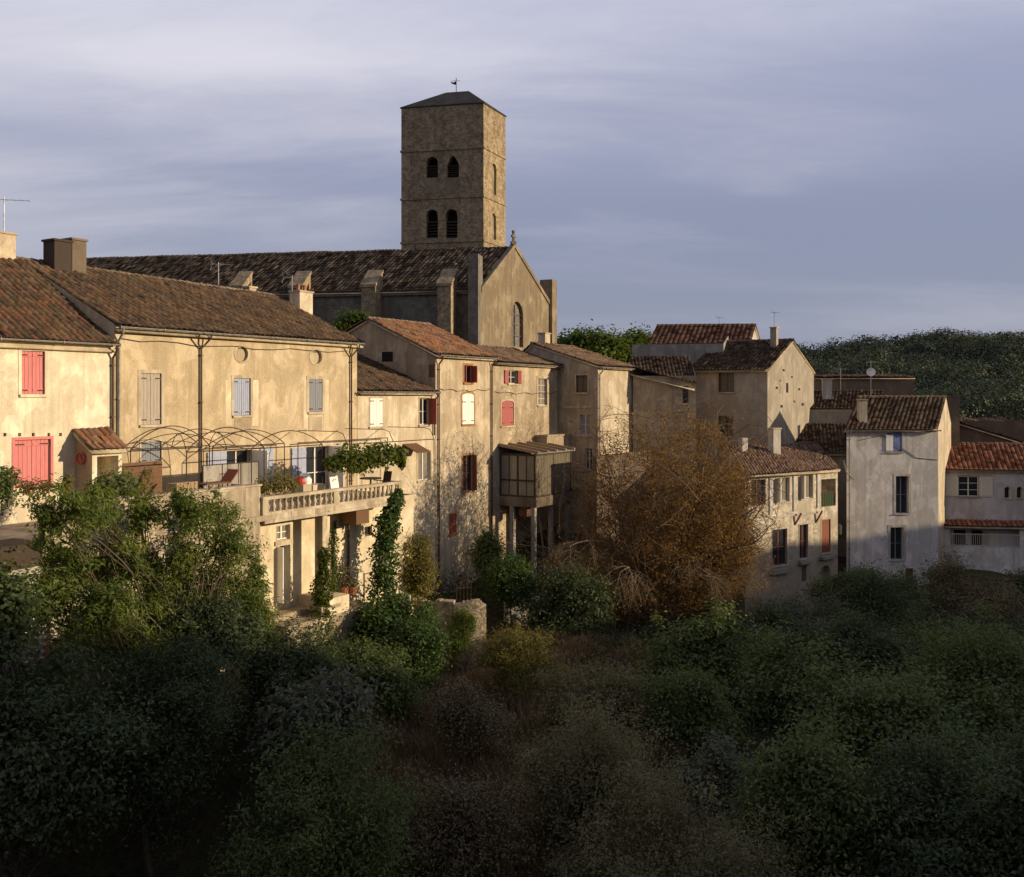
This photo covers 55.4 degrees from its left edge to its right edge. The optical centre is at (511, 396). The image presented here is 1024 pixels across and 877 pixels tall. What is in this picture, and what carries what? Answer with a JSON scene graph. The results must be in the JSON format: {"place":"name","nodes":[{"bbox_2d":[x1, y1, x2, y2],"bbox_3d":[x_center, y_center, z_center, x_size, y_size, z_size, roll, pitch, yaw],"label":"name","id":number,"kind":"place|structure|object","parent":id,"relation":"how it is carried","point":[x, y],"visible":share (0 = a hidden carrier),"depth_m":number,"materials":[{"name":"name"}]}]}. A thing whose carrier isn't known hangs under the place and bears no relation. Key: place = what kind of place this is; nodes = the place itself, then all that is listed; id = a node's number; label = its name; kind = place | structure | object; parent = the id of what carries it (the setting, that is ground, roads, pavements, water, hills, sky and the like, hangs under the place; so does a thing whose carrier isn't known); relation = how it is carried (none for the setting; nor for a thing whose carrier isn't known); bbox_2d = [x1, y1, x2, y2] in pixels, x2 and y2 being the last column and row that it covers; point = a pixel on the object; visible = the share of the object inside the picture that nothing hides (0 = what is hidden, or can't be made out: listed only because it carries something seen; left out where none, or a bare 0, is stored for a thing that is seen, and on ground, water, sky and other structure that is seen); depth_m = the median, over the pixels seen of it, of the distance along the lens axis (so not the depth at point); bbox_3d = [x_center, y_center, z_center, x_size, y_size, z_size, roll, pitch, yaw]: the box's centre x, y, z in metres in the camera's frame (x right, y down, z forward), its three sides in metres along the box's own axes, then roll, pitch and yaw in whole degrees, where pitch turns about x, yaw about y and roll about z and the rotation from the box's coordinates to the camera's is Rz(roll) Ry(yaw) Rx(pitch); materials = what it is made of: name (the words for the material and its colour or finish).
{"place":"outdoors","nodes":[
{"label":"outdoors","id":0,"kind":"place"},
{"bbox_2d":[0,353,1023,876],"bbox_3d":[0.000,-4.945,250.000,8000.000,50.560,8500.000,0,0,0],"label":"ground","id":1,"kind":"structure","parent":0,"point":[106,843],"depth_m":30.06,"materials":[{"name":"soil"}]},
{"bbox_2d":[0,551,65,876],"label":"tree","id":2,"kind":"object","parent":1,"relation":"on","point":[17,612],"visible":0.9,"depth_m":24.95,"materials":[{"name":"green plant"}]},
{"bbox_2d":[0,197,120,525],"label":"house","id":3,"kind":"structure","parent":1,"relation":"on","point":[58,352],"depth_m":36.11,"materials":[{"name":"paint"}]},
{"bbox_2d":[18,349,47,396],"bbox_3d":[-17.236,-0.874,35.084,0.230,1.788,1.130,0,0,32],"label":"window","id":4,"kind":"structure","parent":3,"relation":"in","point":[30,361],"depth_m":35.12,"materials":[{"name":"pink paint"}]},
{"bbox_2d":[12,436,53,487],"bbox_3d":[-17.272,2.344,35.092,0.162,1.802,1.571,0,0,32],"label":"door","id":5,"kind":"structure","parent":3,"relation":"in","point":[30,455],"depth_m":35.16,"materials":[{"name":"paint"}]},
{"bbox_2d":[0,604,171,876],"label":"tree","id":6,"kind":"object","parent":1,"relation":"on","point":[50,757],"visible":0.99,"depth_m":24.34,"materials":[{"name":"green plant"}]},
{"bbox_2d":[10,473,283,812],"bbox_3d":[-11.105,7.468,30.412,4.346,10.840,10.268,0,0,23],"label":"ash tree","id":7,"kind":"object","parent":1,"relation":"on","point":[125,563],"visible":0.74,"depth_m":29.77,"materials":[{"name":"green plant"}]},
{"bbox_2d":[61,616,256,876],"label":"tree","id":8,"kind":"object","parent":1,"relation":"on","point":[185,724],"visible":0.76,"depth_m":27.11,"materials":[{"name":"green plant"}]},
{"bbox_2d":[22,257,364,495],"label":"house","id":9,"kind":"structure","parent":1,"relation":"on","point":[190,355],"depth_m":43.38,"materials":[{"name":"paint"}]},
{"bbox_2d":[138,369,164,426],"bbox_3d":[-14.574,0.073,39.357,0.230,2.315,1.260,0,0,32],"label":"window","id":10,"kind":"structure","parent":9,"relation":"in","point":[148,383],"depth_m":39.38,"materials":[{"name":"brown wood"}]},
{"bbox_2d":[207,448,267,482],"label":"door","id":11,"kind":"structure","parent":9,"relation":"in","point":[227,456],"depth_m":43.36,"materials":[{"name":"white paint"}]},
{"bbox_2d":[231,375,252,417],"bbox_3d":[-12.034,-0.009,43.433,0.230,1.891,1.255,0,0,32],"label":"window","id":12,"kind":"structure","parent":9,"relation":"in","point":[241,385],"depth_m":43.45,"materials":[{"name":"grey paint"}]},
{"bbox_2d":[306,375,324,413],"bbox_3d":[-9.566,-0.082,47.395,0.230,1.861,1.268,0,0,32],"label":"window","id":13,"kind":"structure","parent":9,"relation":"in","point":[315,385],"depth_m":47.40,"materials":[{"name":"white paint"}]},
{"bbox_2d":[291,444,343,491],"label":"door","id":14,"kind":"structure","parent":9,"relation":"in","point":[307,459],"depth_m":47.61,"materials":[{"name":"white paint"}]},
{"bbox_2d":[0,480,413,723],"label":"terrace","id":15,"kind":"structure","parent":1,"relation":"on","point":[297,534],"depth_m":39.26,"materials":[{"name":"beige stone"}]},
{"bbox_2d":[0,465,22,519],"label":"terrace plant","id":16,"kind":"object","parent":15,"relation":"on","point":[7,485],"visible":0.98,"depth_m":29.28,"materials":[{"name":"green plant"}]},
{"bbox_2d":[72,426,128,496],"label":"shed","id":17,"kind":"structure","parent":15,"relation":"on","point":[101,447],"depth_m":36.42,"materials":[{"name":"beige paint"}]},
{"bbox_2d":[84,460,142,496],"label":"terrace plant","id":18,"kind":"object","parent":15,"relation":"on","point":[117,483],"visible":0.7,"depth_m":32.53,"materials":[{"name":"green plant"}]},
{"bbox_2d":[122,459,161,494],"bbox_3d":[-14.431,3.498,37.884,0.090,2.007,1.959,0,0,32],"label":"wooden screen","id":19,"kind":"object","parent":15,"relation":"on","point":[156,471],"visible":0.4,"depth_m":38.22,"materials":[{"name":"brown wood"}]},
{"bbox_2d":[130,425,264,495],"bbox_3d":[-12.499,2.840,38.905,3.297,3.323,3.936,0,0,32],"label":"pergola","id":20,"kind":"object","parent":15,"relation":"on","point":[202,437],"visible":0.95,"depth_m":38.67,"materials":[{"name":"metal"}]},
{"bbox_2d":[202,461,258,488],"bbox_3d":[-11.511,3.614,40.047,0.060,1.775,2.991,0,0,32],"label":"glazed railing","id":21,"kind":"object","parent":15,"relation":"on","point":[215,472],"visible":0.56,"depth_m":40.13,"materials":[{"name":"clear glass"}]},
{"bbox_2d":[254,467,301,499],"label":"flowering bush","id":22,"kind":"object","parent":15,"relation":"on","point":[273,484],"visible":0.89,"depth_m":38.88,"materials":[{"name":"green plant"}]},
{"bbox_2d":[276,544,290,603],"bbox_3d":[-9.283,7.183,39.626,0.680,2.319,0.802,0,0,32],"label":"door","id":23,"kind":"structure","parent":15,"relation":"in","point":[280,550],"depth_m":39.27,"materials":[{"name":"white paint"}]},
{"bbox_2d":[291,473,324,501],"bbox_3d":[-8.878,3.904,42.375,0.700,1.195,1.388,0,0,32],"label":"garden table and chairs","id":24,"kind":"object","parent":15,"relation":"on","point":[306,484],"visible":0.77,"depth_m":41.95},
{"bbox_2d":[306,546,339,651],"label":"ivy","id":25,"kind":"object","parent":15,"relation":"attached to","point":[323,596],"visible":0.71,"depth_m":39.33,"materials":[{"name":"green plant"}]},
{"bbox_2d":[298,427,433,486],"bbox_3d":[-7.027,3.041,47.876,3.097,2.922,6.648,0,0,32],"label":"pergola","id":26,"kind":"object","parent":15,"relation":"on","point":[367,438],"visible":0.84,"depth_m":47.60,"materials":[{"name":"metal"}]},
{"bbox_2d":[322,440,408,478],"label":"grape vine","id":27,"kind":"object","parent":26,"relation":"on","point":[374,456],"visible":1,"depth_m":43.18,"materials":[{"name":"green plant"}]},
{"bbox_2d":[361,488,409,611],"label":"ivy","id":28,"kind":"object","parent":15,"relation":"attached to","point":[388,519],"visible":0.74,"depth_m":42.72,"materials":[{"name":"green plant"}]},
{"bbox_2d":[157,586,279,770],"bbox_3d":[-9.508,9.187,31.067,4.148,6.308,3.363,0,0,36],"label":"shrub","id":29,"kind":"object","parent":1,"relation":"on","point":[223,621],"visible":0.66,"depth_m":30.61,"materials":[{"name":"green plant"}]},
{"bbox_2d":[214,571,288,719],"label":"shrub","id":30,"kind":"object","parent":1,"relation":"on","point":[251,600],"visible":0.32,"depth_m":32.59,"materials":[{"name":"green plant"}]},
{"bbox_2d":[217,612,357,737],"bbox_3d":[-7.699,9.604,31.775,5.137,4.876,3.972,0,0,0],"label":"shrub","id":31,"kind":"object","parent":1,"relation":"on","point":[289,659],"visible":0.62,"depth_m":31.56,"materials":[{"name":"green plant"}]},
{"bbox_2d":[184,692,437,876],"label":"tree","id":32,"kind":"object","parent":1,"relation":"on","point":[319,844],"visible":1,"depth_m":25.45,"materials":[{"name":"green plant"}]},
{"bbox_2d":[242,659,395,810],"bbox_3d":[-5.765,11.049,28.855,4.605,6.417,4.624,0,0,0],"label":"shrub","id":33,"kind":"object","parent":1,"relation":"on","point":[332,693],"visible":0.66,"depth_m":28.38,"materials":[{"name":"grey plant"}]},
{"bbox_2d":[268,600,372,649],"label":"patio","id":34,"kind":"structure","parent":1,"relation":"on","point":[299,610],"depth_m":39.46,"materials":[{"name":"beige stone"}]},
{"bbox_2d":[86,78,556,350],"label":"church","id":35,"kind":"structure","parent":1,"relation":"on","point":[454,265],"depth_m":82.91,"materials":[{"name":"stone"}]},
{"bbox_2d":[299,591,348,650],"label":"retaining wall","id":36,"kind":"structure","parent":1,"relation":"on","point":[338,597],"depth_m":40.13,"materials":[{"name":"beige stone"}]},
{"bbox_2d":[329,306,369,330],"bbox_3d":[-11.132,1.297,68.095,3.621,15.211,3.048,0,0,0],"label":"shrub","id":37,"kind":"object","parent":1,"relation":"on","point":[348,320],"visible":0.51,"depth_m":67.53,"materials":[{"name":"green plant"}]},
{"bbox_2d":[318,628,438,721],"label":"shrub","id":38,"kind":"object","parent":1,"relation":"on","point":[385,668],"visible":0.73,"depth_m":35.56,"materials":[{"name":"green plant"}]},
{"bbox_2d":[339,581,445,654],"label":"shrub","id":39,"kind":"object","parent":1,"relation":"on","point":[374,618],"visible":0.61,"depth_m":40.54,"materials":[{"name":"green plant"}]},
{"bbox_2d":[357,353,440,595],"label":"house","id":40,"kind":"structure","parent":1,"relation":"on","point":[394,402],"depth_m":53.73,"materials":[{"name":"paint"}]},
{"bbox_2d":[369,397,384,428],"bbox_3d":[-7.165,0.853,51.247,0.230,1.651,1.189,0,0,32],"label":"window","id":41,"kind":"structure","parent":40,"relation":"in","point":[375,403],"depth_m":51.15,"materials":[{"name":"white paint"}]},
{"bbox_2d":[418,397,436,426],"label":"window","id":42,"kind":"structure","parent":40,"relation":"in","point":[423,401],"depth_m":55.01,"materials":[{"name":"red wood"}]},
{"bbox_2d":[367,606,461,690],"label":"shrub","id":43,"kind":"object","parent":1,"relation":"on","point":[424,650],"visible":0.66,"depth_m":38.67,"materials":[{"name":"green plant"}]},
{"bbox_2d":[397,526,442,605],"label":"shrub","id":44,"kind":"object","parent":1,"relation":"on","point":[420,576],"visible":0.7,"depth_m":46.46,"materials":[{"name":"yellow plant"}]},
{"bbox_2d":[344,316,498,593],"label":"house","id":45,"kind":"structure","parent":1,"relation":"on","point":[456,371],"depth_m":57.87,"materials":[{"name":"paint"}]},
{"bbox_2d":[461,391,475,425],"bbox_3d":[-2.661,0.711,58.477,0.230,2.091,1.497,0,0,32],"label":"window","id":46,"kind":"structure","parent":45,"relation":"in","point":[468,399],"depth_m":58.39,"materials":[{"name":"white paint"}]},
{"bbox_2d":[462,453,476,493],"bbox_3d":[-2.600,4.574,58.432,0.500,2.373,1.322,0,0,32],"label":"window","id":47,"kind":"structure","parent":45,"relation":"in","point":[466,457],"depth_m":58.72,"materials":[{"name":"red wood"}]},
{"bbox_2d":[414,596,485,670],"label":"dry stone wall","id":48,"kind":"structure","parent":1,"relation":"on","point":[479,606],"depth_m":47.49,"materials":[{"name":"beige stone"}]},
{"bbox_2d":[240,632,673,876],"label":"bramble","id":49,"kind":"object","parent":1,"relation":"on","point":[478,750],"visible":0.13,"depth_m":34.19,"materials":[{"name":"brown plant"}]},
{"bbox_2d":[401,673,520,763],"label":"shrub","id":50,"kind":"object","parent":1,"relation":"on","point":[455,715],"visible":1,"depth_m":33.66,"materials":[{"name":"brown plant"}]},
{"bbox_2d":[445,596,481,673],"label":"bush","id":51,"kind":"object","parent":1,"relation":"on","point":[462,620],"visible":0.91,"depth_m":45.82,"materials":[{"name":"green plant"}]},
{"bbox_2d":[383,756,551,876],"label":"shrub","id":52,"kind":"object","parent":1,"relation":"on","point":[440,816],"visible":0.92,"depth_m":27.91,"materials":[{"name":"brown plant"}]},
{"bbox_2d":[458,525,508,597],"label":"shrub","id":53,"kind":"object","parent":1,"relation":"on","point":[484,550],"visible":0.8,"depth_m":55.68,"materials":[{"name":"green plant"}]},
{"bbox_2d":[277,624,706,876],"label":"dry grass","id":54,"kind":"structure","parent":1,"relation":"on","point":[421,750],"depth_m":34.44,"materials":[{"name":"brown plant"}]},
{"bbox_2d":[475,548,546,629],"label":"shrub","id":55,"kind":"object","parent":1,"relation":"on","point":[507,579],"visible":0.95,"depth_m":50.37,"materials":[{"name":"green plant"}]},
{"bbox_2d":[3,526,1023,876],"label":"undergrowth","id":56,"kind":"object","parent":1,"relation":"on","point":[631,632],"visible":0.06,"depth_m":41.27,"materials":[{"name":"green plant"}]},
{"bbox_2d":[461,613,571,710],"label":"shrub","id":57,"kind":"object","parent":1,"relation":"on","point":[514,664],"visible":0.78,"depth_m":39.49,"materials":[{"name":"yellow plant"}]},
{"bbox_2d":[474,332,570,558],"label":"house","id":58,"kind":"structure","parent":1,"relation":"on","point":[523,381],"depth_m":63.91,"materials":[{"name":"paint"}]},
{"bbox_2d":[498,441,574,577],"bbox_3d":[1.656,7.571,62.631,2.873,9.259,4.955,0,0,32],"label":"verandah","id":59,"kind":"object","parent":1,"relation":"on","point":[523,477],"visible":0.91,"depth_m":61.05,"materials":[{"name":"brown wood"}]},
{"bbox_2d":[507,561,625,636],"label":"shrub","id":60,"kind":"object","parent":1,"relation":"on","point":[571,598],"visible":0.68,"depth_m":49.44,"materials":[{"name":"green plant"}]},
{"bbox_2d":[506,649,656,748],"bbox_3d":[2.674,11.393,35.873,5.705,4.097,4.032,0,0,-13],"label":"shrub","id":61,"kind":"object","parent":1,"relation":"on","point":[620,686],"visible":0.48,"depth_m":35.43,"materials":[{"name":"green plant"}]},
{"bbox_2d":[523,341,640,535],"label":"house","id":62,"kind":"structure","parent":1,"relation":"on","point":[579,387],"depth_m":67.44,"materials":[{"name":"paint"}]},
{"bbox_2d":[474,377,697,635],"bbox_3d":[4.566,6.495,56.250,13.320,15.600,13.916,0,0,0],"label":"bare tree","id":63,"kind":"object","parent":1,"relation":"on","point":[563,485],"visible":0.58,"depth_m":54.81,"materials":[{"name":"brown plant"}]},
{"bbox_2d":[493,678,687,869],"bbox_3d":[2.491,11.412,30.160,5.646,5.939,5.152,0,0,18],"label":"shrub","id":64,"kind":"object","parent":1,"relation":"on","point":[570,765],"visible":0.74,"depth_m":29.31,"materials":[{"name":"green plant"}]},
{"bbox_2d":[557,319,640,363],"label":"tree","id":65,"kind":"object","parent":1,"relation":"on","point":[607,344],"visible":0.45,"depth_m":117.01,"materials":[{"name":"green plant"}]},
{"bbox_2d":[592,450,650,564],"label":"garden wall","id":66,"kind":"structure","parent":1,"relation":"on","point":[614,464],"depth_m":63.97,"materials":[{"name":"beige stone"}]},
{"bbox_2d":[613,322,652,361],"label":"tree","id":67,"kind":"object","parent":1,"relation":"on","point":[643,336],"visible":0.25,"depth_m":123.06,"materials":[{"name":"green plant"}]},
{"bbox_2d":[534,520,784,644],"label":"trailing twigs","id":68,"kind":"object","parent":1,"relation":"on","point":[580,558],"visible":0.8,"depth_m":51.89,"materials":[{"name":"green plant"}]},
{"bbox_2d":[629,355,696,530],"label":"house","id":69,"kind":"structure","parent":1,"relation":"on","point":[665,375],"depth_m":70.56,"materials":[{"name":"beige paint"}]},
{"bbox_2d":[540,391,787,641],"bbox_3d":[8.831,6.905,56.115,14.272,14.473,11.066,0,0,0],"label":"autumn tree","id":70,"kind":"object","parent":1,"relation":"on","point":[725,524],"visible":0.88,"depth_m":53.89,"materials":[{"name":"brown plant"}]},
{"bbox_2d":[632,337,727,363],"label":"house","id":71,"kind":"structure","parent":1,"relation":"on","point":[695,352],"depth_m":80.82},
{"bbox_2d":[623,648,755,760],"bbox_3d":[6.282,11.537,35.308,4.915,4.942,4.875,0,0,0],"label":"shrub","id":72,"kind":"object","parent":1,"relation":"on","point":[700,703],"visible":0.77,"depth_m":34.20,"materials":[{"name":"green plant"}]},
{"bbox_2d":[502,742,878,876],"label":"shrub","id":73,"kind":"object","parent":1,"relation":"on","point":[716,844],"visible":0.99,"depth_m":26.44,"materials":[{"name":"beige plant"}]},
{"bbox_2d":[617,590,766,701],"bbox_3d":[7.762,11.553,40.315,6.857,6.951,5.485,0,0,0],"label":"shrub","id":74,"kind":"object","parent":1,"relation":"on","point":[704,641],"visible":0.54,"depth_m":39.50,"materials":[{"name":"green plant"}]},
{"bbox_2d":[648,316,759,343],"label":"house","id":75,"kind":"structure","parent":1,"relation":"on","point":[694,333],"depth_m":88.08,"materials":[{"name":"red tile"}]},
{"bbox_2d":[660,724,759,871],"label":"shrub","id":76,"kind":"object","parent":1,"relation":"on","point":[723,752],"visible":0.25,"depth_m":30.79,"materials":[{"name":"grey plant"}]},
{"bbox_2d":[692,310,815,551],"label":"house","id":77,"kind":"structure","parent":1,"relation":"on","point":[772,378],"depth_m":76.48,"materials":[{"name":"beige paint"}]},
{"bbox_2d":[730,589,825,654],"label":"shrub","id":78,"kind":"object","parent":1,"relation":"on","point":[773,615],"visible":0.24,"depth_m":47.11,"materials":[{"name":"green plant"}]},
{"bbox_2d":[717,617,847,738],"bbox_3d":[10.476,11.684,37.015,5.745,7.261,5.381,0,0,29],"label":"shrub","id":79,"kind":"object","parent":1,"relation":"on","point":[779,666],"visible":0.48,"depth_m":36.55,"materials":[{"name":"green plant"}]},
{"bbox_2d":[728,428,840,619],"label":"house","id":80,"kind":"structure","parent":1,"relation":"on","point":[807,514],"depth_m":66.99,"materials":[{"name":"beige paint"}]},
{"bbox_2d":[771,527,788,567],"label":"window","id":81,"kind":"structure","parent":80,"relation":"in","point":[779,550],"depth_m":65.55,"materials":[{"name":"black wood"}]},
{"bbox_2d":[705,701,900,876],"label":"shrub","id":82,"kind":"object","parent":1,"relation":"on","point":[803,774],"visible":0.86,"depth_m":27.24,"materials":[{"name":"green plant"}]},
{"bbox_2d":[759,585,868,639],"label":"shrub","id":83,"kind":"object","parent":1,"relation":"on","point":[796,607],"visible":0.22,"depth_m":50.21,"materials":[{"name":"green plant"}]},
{"bbox_2d":[611,326,1023,403],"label":"woodland","id":84,"kind":"object","parent":1,"relation":"on","point":[982,357],"visible":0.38,"depth_m":405.86,"materials":[{"name":"green plant"}]},
{"bbox_2d":[795,368,883,556],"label":"house","id":85,"kind":"structure","parent":1,"relation":"on","point":[830,413],"depth_m":82.11,"materials":[{"name":"tile"}]},
{"bbox_2d":[796,559,889,619],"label":"shrub","id":86,"kind":"object","parent":1,"relation":"on","point":[825,583],"visible":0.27,"depth_m":61.33,"materials":[{"name":"green plant"}]},
{"bbox_2d":[794,591,925,680],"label":"shrub","id":87,"kind":"object","parent":1,"relation":"on","point":[854,633],"visible":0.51,"depth_m":42.33,"materials":[{"name":"green plant"}]},
{"bbox_2d":[814,373,914,395],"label":"house","id":88,"kind":"structure","parent":1,"relation":"on","point":[894,384],"depth_m":94.59,"materials":[{"name":"beige tile"}]},
{"bbox_2d":[809,558,947,629],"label":"shrub","id":89,"kind":"object","parent":1,"relation":"on","point":[871,597],"visible":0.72,"depth_m":59.09,"materials":[{"name":"green plant"}]},
{"bbox_2d":[838,358,950,585],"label":"house","id":90,"kind":"structure","parent":1,"relation":"on","point":[898,448],"depth_m":71.93,"materials":[{"name":"grey paint"}]},
{"bbox_2d":[888,525,905,560],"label":"window","id":91,"kind":"structure","parent":90,"relation":"in","point":[894,531],"depth_m":72.12,"materials":[{"name":"black glass"}]},
{"bbox_2d":[894,474,910,514],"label":"window","id":92,"kind":"structure","parent":90,"relation":"in","point":[900,480],"depth_m":72.15,"materials":[{"name":"glass"}]},
{"bbox_2d":[773,647,1023,791],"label":"shrub","id":93,"kind":"object","parent":1,"relation":"on","point":[857,700],"visible":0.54,"depth_m":32.94,"materials":[{"name":"green plant"}]},
{"bbox_2d":[884,563,951,625],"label":"shrub","id":94,"kind":"object","parent":1,"relation":"on","point":[908,583],"visible":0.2,"depth_m":62.48,"materials":[{"name":"green plant"}]},
{"bbox_2d":[848,699,1023,876],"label":"shrub","id":95,"kind":"object","parent":1,"relation":"on","point":[969,820],"visible":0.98,"depth_m":26.38,"materials":[{"name":"green plant"}]},
{"bbox_2d":[917,540,995,627],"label":"shrub","id":96,"kind":"object","parent":1,"relation":"on","point":[952,572],"visible":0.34,"depth_m":63.88,"materials":[{"name":"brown plant"}]},
{"bbox_2d":[896,598,1023,741],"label":"shrub","id":97,"kind":"object","parent":1,"relation":"on","point":[1000,659],"visible":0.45,"depth_m":35.06,"materials":[{"name":"green plant"}]},
{"bbox_2d":[907,570,1023,631],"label":"shrub","id":98,"kind":"object","parent":1,"relation":"on","point":[1006,601],"visible":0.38,"depth_m":59.55,"materials":[{"name":"green plant"}]},
{"bbox_2d":[914,374,1023,419],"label":"woodland","id":99,"kind":"object","parent":1,"relation":"on","point":[1006,394],"visible":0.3,"depth_m":161.49,"materials":[{"name":"green plant"}]},
{"bbox_2d":[944,396,1023,574],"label":"house","id":100,"kind":"structure","parent":1,"relation":"on","point":[984,521],"depth_m":75.83,"materials":[{"name":"white paint"}]},
{"bbox_2d":[946,475,992,497],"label":"window","id":101,"kind":"structure","parent":100,"relation":"in","point":[962,486],"depth_m":76.23,"materials":[{"name":"white paint"}]},
{"bbox_2d":[960,415,1023,442],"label":"house","id":102,"kind":"structure","parent":1,"relation":"on","point":[989,429],"depth_m":80.55,"materials":[{"name":"paint"}]},
{"bbox_2d":[966,561,1023,612],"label":"shrub","id":103,"kind":"object","parent":1,"relation":"on","point":[1017,581],"visible":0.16,"depth_m":64.05,"materials":[{"name":"green plant"}]},
{"bbox_2d":[0,0,1023,356],"label":"sky","id":104,"kind":"structure","parent":0,"point":[836,168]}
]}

